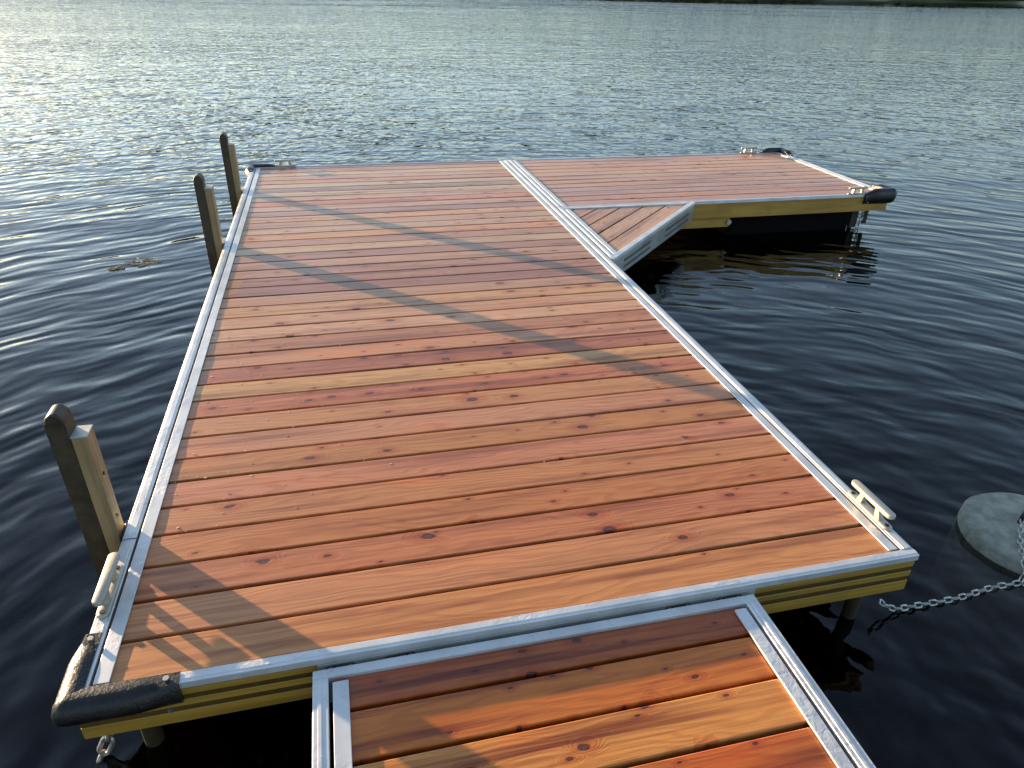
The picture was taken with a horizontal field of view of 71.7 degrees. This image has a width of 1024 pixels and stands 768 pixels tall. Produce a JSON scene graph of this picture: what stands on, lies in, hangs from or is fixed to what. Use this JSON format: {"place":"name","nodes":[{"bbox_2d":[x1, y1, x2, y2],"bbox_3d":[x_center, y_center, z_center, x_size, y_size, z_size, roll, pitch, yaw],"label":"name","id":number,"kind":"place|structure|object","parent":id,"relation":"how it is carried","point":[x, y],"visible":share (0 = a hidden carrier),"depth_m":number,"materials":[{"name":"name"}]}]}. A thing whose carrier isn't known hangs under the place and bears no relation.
{"place":"outdoors","nodes":[
{"label":"outdoors","id":0,"kind":"place"},
{"bbox_2d":[0,0,1023,767],"bbox_3d":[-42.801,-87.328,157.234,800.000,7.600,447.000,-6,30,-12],"label":"water","id":1,"kind":"structure","parent":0,"point":[894,382],"depth_m":12.24,"materials":[{"name":"blue liquid"}]},
{"bbox_2d":[51,159,918,767],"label":"dock section","id":2,"kind":"object","parent":1,"relation":"on","point":[475,353],"visible":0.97,"depth_m":2.63,"materials":[{"name":"brown wood"}]},
{"bbox_2d":[94,734,115,767],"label":"chain","id":3,"kind":"object","parent":2,"relation":"hanging from","point":[103,754],"visible":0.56,"depth_m":1.99,"materials":[{"name":"metal"}]},
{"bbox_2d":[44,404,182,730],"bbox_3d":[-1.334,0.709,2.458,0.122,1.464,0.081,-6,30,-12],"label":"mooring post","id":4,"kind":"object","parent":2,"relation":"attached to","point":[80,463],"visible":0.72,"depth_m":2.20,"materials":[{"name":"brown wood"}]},
{"bbox_2d":[193,173,224,278],"bbox_3d":[-2.026,-0.730,4.971,0.122,1.464,0.100,-6,30,-12],"label":"mooring post","id":5,"kind":"object","parent":2,"relation":"attached to","point":[208,211],"visible":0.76,"depth_m":4.72,"materials":[{"name":"brown wood"}]},
{"bbox_2d":[219,132,242,218],"bbox_3d":[-2.362,-1.427,6.189,0.122,1.464,0.095,-6,30,-12],"label":"mooring post","id":6,"kind":"object","parent":2,"relation":"attached to","point":[231,168],"visible":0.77,"depth_m":5.95,"materials":[{"name":"brown wood"}]},
{"bbox_2d":[312,594,875,767],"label":"gangway","id":7,"kind":"object","parent":2,"relation":"attached to","point":[728,683],"visible":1,"depth_m":1.83,"materials":[{"name":"brown wood"}]},
{"bbox_2d":[558,201,694,271],"bbox_3d":[1.097,-1.125,5.415,1.234,0.160,1.269,-6,30,-12],"label":"corner gusset","id":8,"kind":"object","parent":2,"relation":"attached to","point":[627,236],"visible":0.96,"depth_m":5.47,"materials":[{"name":"brown wood"}]},
{"bbox_2d":[0,0,1023,240],"bbox_3d":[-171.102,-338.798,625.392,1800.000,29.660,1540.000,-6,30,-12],"label":"water","id":9,"kind":"structure","parent":0,"point":[612,24],"depth_m":23.08,"materials":[{"name":"blue liquid"}]},
{"bbox_2d":[104,265,124,271],"bbox_3d":[-2.977,-0.863,5.309,0.137,0.028,0.110,-6,30,-12],"label":"floating weed","id":10,"kind":"object","parent":9,"relation":"on","point":[116,267],"visible":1,"depth_m":5.30,"materials":[{"name":"brown plant"}]},
{"bbox_2d":[124,257,160,266],"bbox_3d":[-2.848,-0.944,5.453,0.237,0.022,0.222,-21,36,-34],"label":"floating weed","id":11,"kind":"object","parent":9,"relation":"on","point":[143,263],"visible":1,"depth_m":5.44,"materials":[{"name":"brown plant"}]},
{"bbox_2d":[507,147,896,320],"bbox_3d":[1.709,-1.487,7.188,3.207,1.368,1.923,-6,30,-12],"label":"dock section","id":12,"kind":"object","parent":9,"relation":"in","point":[774,212],"visible":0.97,"depth_m":6.60,"materials":[{"name":"brown wood"}]},
{"bbox_2d":[848,211,864,253],"bbox_3d":[3.228,-1.435,6.645,0.092,0.431,0.033,-23,37,-36],"label":"chain","id":13,"kind":"object","parent":12,"relation":"hanging from","point":[859,222],"visible":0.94,"depth_m":6.65,"materials":[{"name":"metal"}]},
{"bbox_2d":[912,492,1023,695],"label":"mooring anchor","id":14,"kind":"object","parent":9,"relation":"in","point":[977,641],"visible":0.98,"depth_m":2.92,"materials":[{"name":"concrete"}]},
{"bbox_2d":[878,519,1023,611],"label":"chain","id":15,"kind":"object","parent":14,"relation":"attached to","point":[1021,526],"visible":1,"depth_m":2.62,"materials":[{"name":"metal"}]},
{"bbox_2d":[898,0,1023,3],"bbox_3d":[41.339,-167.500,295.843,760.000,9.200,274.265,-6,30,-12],"label":"bank","id":16,"kind":"structure","parent":0,"point":[999,1],"depth_m":212.39,"materials":[{"name":"green plant"}]}
]}

